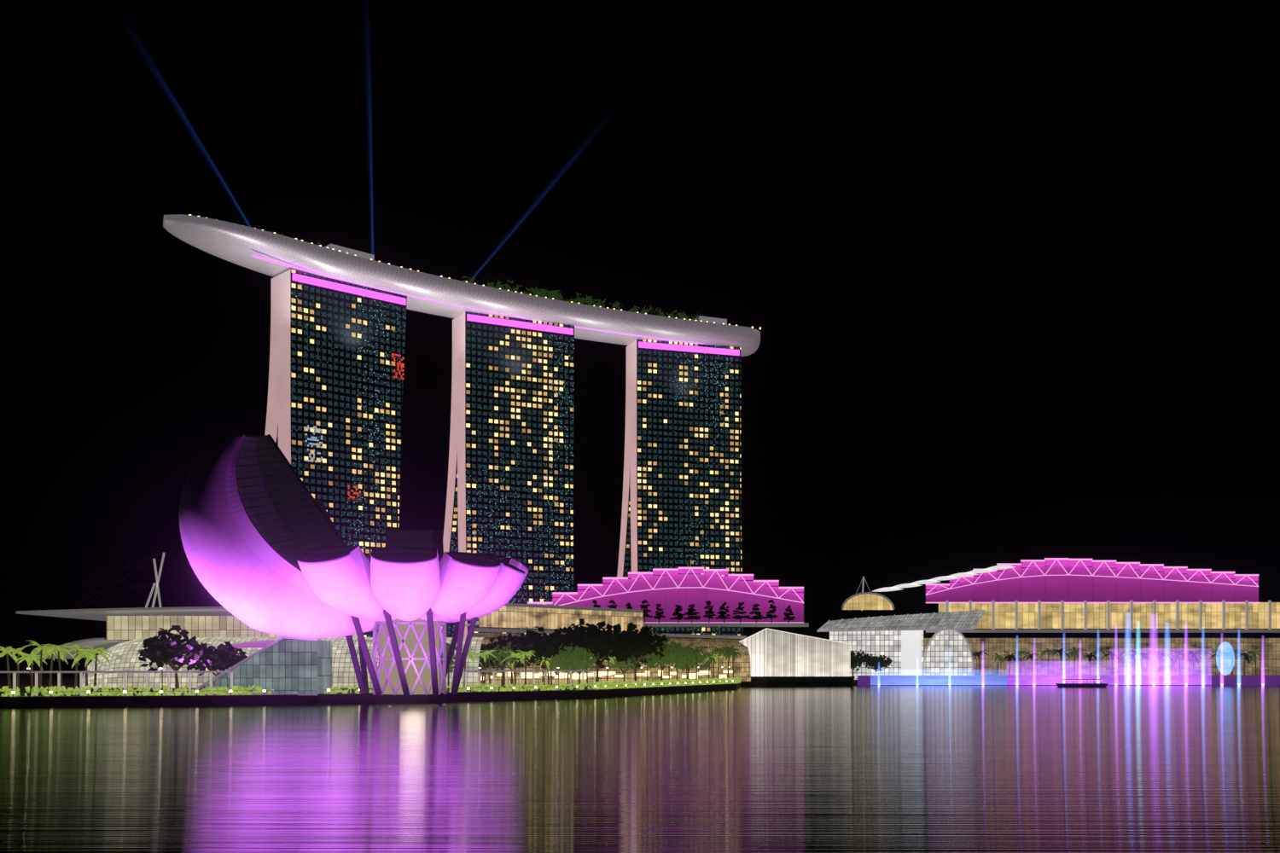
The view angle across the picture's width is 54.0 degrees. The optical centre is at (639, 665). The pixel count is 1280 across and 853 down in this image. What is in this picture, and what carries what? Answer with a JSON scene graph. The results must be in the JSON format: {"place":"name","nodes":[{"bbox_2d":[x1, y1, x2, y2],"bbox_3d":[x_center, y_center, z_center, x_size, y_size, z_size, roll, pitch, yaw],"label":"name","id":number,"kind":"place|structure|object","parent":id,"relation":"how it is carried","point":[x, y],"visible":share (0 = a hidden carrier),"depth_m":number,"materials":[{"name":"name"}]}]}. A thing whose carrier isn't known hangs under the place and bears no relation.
{"place":"outdoors","nodes":[
{"label":"outdoors","id":0,"kind":"place"},
{"bbox_2d":[256,268,407,637],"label":"tower","id":1,"kind":"structure","parent":0,"point":[332,374],"depth_m":597.30,"materials":[{"name":"black glass"}]},
{"bbox_2d":[292,273,406,305],"bbox_3d":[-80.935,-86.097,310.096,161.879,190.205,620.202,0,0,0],"label":"light strip","id":2,"kind":"object","parent":1,"relation":"attached to","point":[334,286],"visible":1,"depth_m":599.14,"materials":[{"name":"pink plastic"}]},
{"bbox_2d":[305,353,404,500],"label":"facade led patches","id":3,"kind":"object","parent":1,"relation":"attached to","point":[312,438],"visible":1,"depth_m":589.26,"materials":[{"name":"red"}]},
{"bbox_2d":[162,214,760,356],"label":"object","id":4,"kind":"structure","parent":1,"relation":"on","point":[237,244],"depth_m":629.02,"materials":[{"name":"grey metal"}]},
{"bbox_2d":[188,214,761,329],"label":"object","id":5,"kind":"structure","parent":4,"relation":"on","point":[543,293],"depth_m":668.51,"materials":[{"name":"green plant"}]},
{"bbox_2d":[0,670,857,707],"bbox_3d":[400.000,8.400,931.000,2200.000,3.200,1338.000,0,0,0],"label":"ground","id":6,"kind":"structure","parent":0,"point":[40,700],"depth_m":301.40,"materials":[{"name":"grey"}]},
{"bbox_2d":[0,640,116,692],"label":"palms","id":7,"kind":"object","parent":6,"relation":"on","point":[46,650],"visible":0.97,"depth_m":320.60,"materials":[{"name":"green plant"}]},
{"bbox_2d":[137,625,247,689],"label":"dark trees","id":8,"kind":"object","parent":6,"relation":"on","point":[161,650],"visible":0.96,"depth_m":320.33,"materials":[{"name":"purple plant"}]},
{"bbox_2d":[0,552,483,688],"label":"shopping mall building","id":9,"kind":"structure","parent":6,"relation":"on","point":[129,631],"depth_m":381.37,"materials":[{"name":"beige glass"}]},
{"bbox_2d":[193,636,331,695],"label":"glass pavilion","id":10,"kind":"structure","parent":6,"relation":"on","point":[290,666],"depth_m":292.00,"materials":[{"name":"grey glass"}]},
{"bbox_2d":[0,669,595,696],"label":"promenade pergola","id":11,"kind":"object","parent":6,"relation":"on","point":[189,672],"visible":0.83,"depth_m":288.57,"materials":[{"name":"white"}]},
{"bbox_2d":[0,667,727,696],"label":"promenade lamp posts","id":12,"kind":"object","parent":6,"relation":"on","point":[480,668],"visible":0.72,"depth_m":286.77,"materials":[{"name":"grey metal"}]},
{"bbox_2d":[0,677,738,697],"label":"hedge","id":13,"kind":"object","parent":6,"relation":"on","point":[179,691],"visible":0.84,"depth_m":291.49,"materials":[{"name":"green plant"}]},
{"bbox_2d":[11,680,733,697],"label":"promenade bollard lights","id":14,"kind":"object","parent":6,"relation":"on","point":[196,691],"visible":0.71,"depth_m":317.66,"materials":[{"name":"grey"}]},
{"bbox_2d":[345,608,477,696],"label":"museum hub and columns","id":15,"kind":"object","parent":6,"relation":"on","point":[410,659],"visible":0.91,"depth_m":293.58,"materials":[{"name":"purple"}]},
{"bbox_2d":[179,430,529,638],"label":"lotus-shaped museum","id":16,"kind":"structure","parent":15,"relation":"on","point":[311,575],"depth_m":278.00,"materials":[{"name":"purple"}]},
{"bbox_2d":[477,618,690,686],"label":"trees","id":17,"kind":"object","parent":6,"relation":"on","point":[642,645],"visible":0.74,"depth_m":416.49,"materials":[{"name":"green plant"}]},
{"bbox_2d":[441,642,740,689],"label":"palm trees","id":18,"kind":"object","parent":6,"relation":"on","point":[613,663],"visible":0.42,"depth_m":404.85,"materials":[{"name":"green plant"}]},
{"bbox_2d":[446,642,741,688],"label":"palms","id":19,"kind":"object","parent":6,"relation":"on","point":[729,651],"visible":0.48,"depth_m":463.79,"materials":[{"name":"green plant"}]},
{"bbox_2d":[471,603,750,686],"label":"shopping mall building","id":20,"kind":"structure","parent":6,"relation":"on","point":[514,617],"depth_m":474.96,"materials":[{"name":"beige glass"}]},
{"bbox_2d":[480,670,733,680],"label":"promenade lights","id":21,"kind":"object","parent":20,"relation":"on","point":[575,676],"visible":0.67,"depth_m":446.85},
{"bbox_2d":[465,567,803,626],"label":"roof","id":22,"kind":"structure","parent":20,"relation":"on","point":[673,588],"depth_m":584.78,"materials":[{"name":"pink metal"}]},
{"bbox_2d":[592,599,808,627],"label":"row of trees","id":23,"kind":"object","parent":20,"relation":"on","point":[691,610],"visible":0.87,"depth_m":548.62,"materials":[{"name":"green plant"}]},
{"bbox_2d":[816,564,1279,680],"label":"shopping mall building","id":24,"kind":"structure","parent":6,"relation":"on","point":[948,648],"depth_m":620.00,"materials":[{"name":"beige glass"}]},
{"bbox_2d":[925,558,1259,603],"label":"roof","id":25,"kind":"structure","parent":24,"relation":"on","point":[1067,580],"depth_m":665.46,"materials":[{"name":"metal"}]},
{"bbox_2d":[850,646,1264,680],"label":"trees","id":26,"kind":"object","parent":6,"relation":"on","point":[858,660],"visible":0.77,"depth_m":597.50,"materials":[{"name":"green plant"}]},
{"bbox_2d":[251,255,708,344],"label":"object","id":27,"kind":"structure","parent":0,"point":[284,264],"depth_m":625.07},
{"bbox_2d":[441,311,574,637],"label":"tower","id":28,"kind":"structure","parent":0,"point":[509,495],"depth_m":661.71,"materials":[{"name":"black glass"}]},
{"bbox_2d":[466,314,573,335],"bbox_3d":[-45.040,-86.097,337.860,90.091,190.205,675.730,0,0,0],"label":"light strip","id":29,"kind":"object","parent":28,"relation":"attached to","point":[518,324],"visible":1,"depth_m":661.04,"materials":[{"name":"pink plastic"}]},
{"bbox_2d":[0,666,1279,852],"bbox_3d":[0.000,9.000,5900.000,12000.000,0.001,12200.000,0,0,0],"label":"water surface","id":30,"kind":"object","parent":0,"point":[961,770],"visible":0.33,"depth_m":103.91,"materials":[{"name":"liquid"}]},
{"bbox_2d":[738,628,855,686],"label":"crystal pavilion","id":31,"kind":"object","parent":30,"relation":"in","point":[780,659],"visible":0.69,"depth_m":535.20,"materials":[{"name":"white glass"}]},
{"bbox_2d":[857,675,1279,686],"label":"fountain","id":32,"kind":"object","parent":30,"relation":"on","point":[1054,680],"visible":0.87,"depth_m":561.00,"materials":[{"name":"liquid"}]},
{"bbox_2d":[1055,679,1108,687],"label":"tour boat","id":33,"kind":"object","parent":30,"relation":"on","point":[1083,685],"visible":0.99,"depth_m":517.83,"materials":[{"name":"black"}]},
{"bbox_2d":[616,339,743,639],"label":"tower","id":34,"kind":"structure","parent":0,"point":[682,501],"depth_m":712.25,"materials":[{"name":"black glass"}]},
{"bbox_2d":[638,341,739,355],"bbox_3d":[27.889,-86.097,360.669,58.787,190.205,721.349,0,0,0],"label":"light strip","id":35,"kind":"object","parent":34,"relation":"attached to","point":[687,348],"visible":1,"depth_m":711.69,"materials":[{"name":"pink plastic"}]}
]}

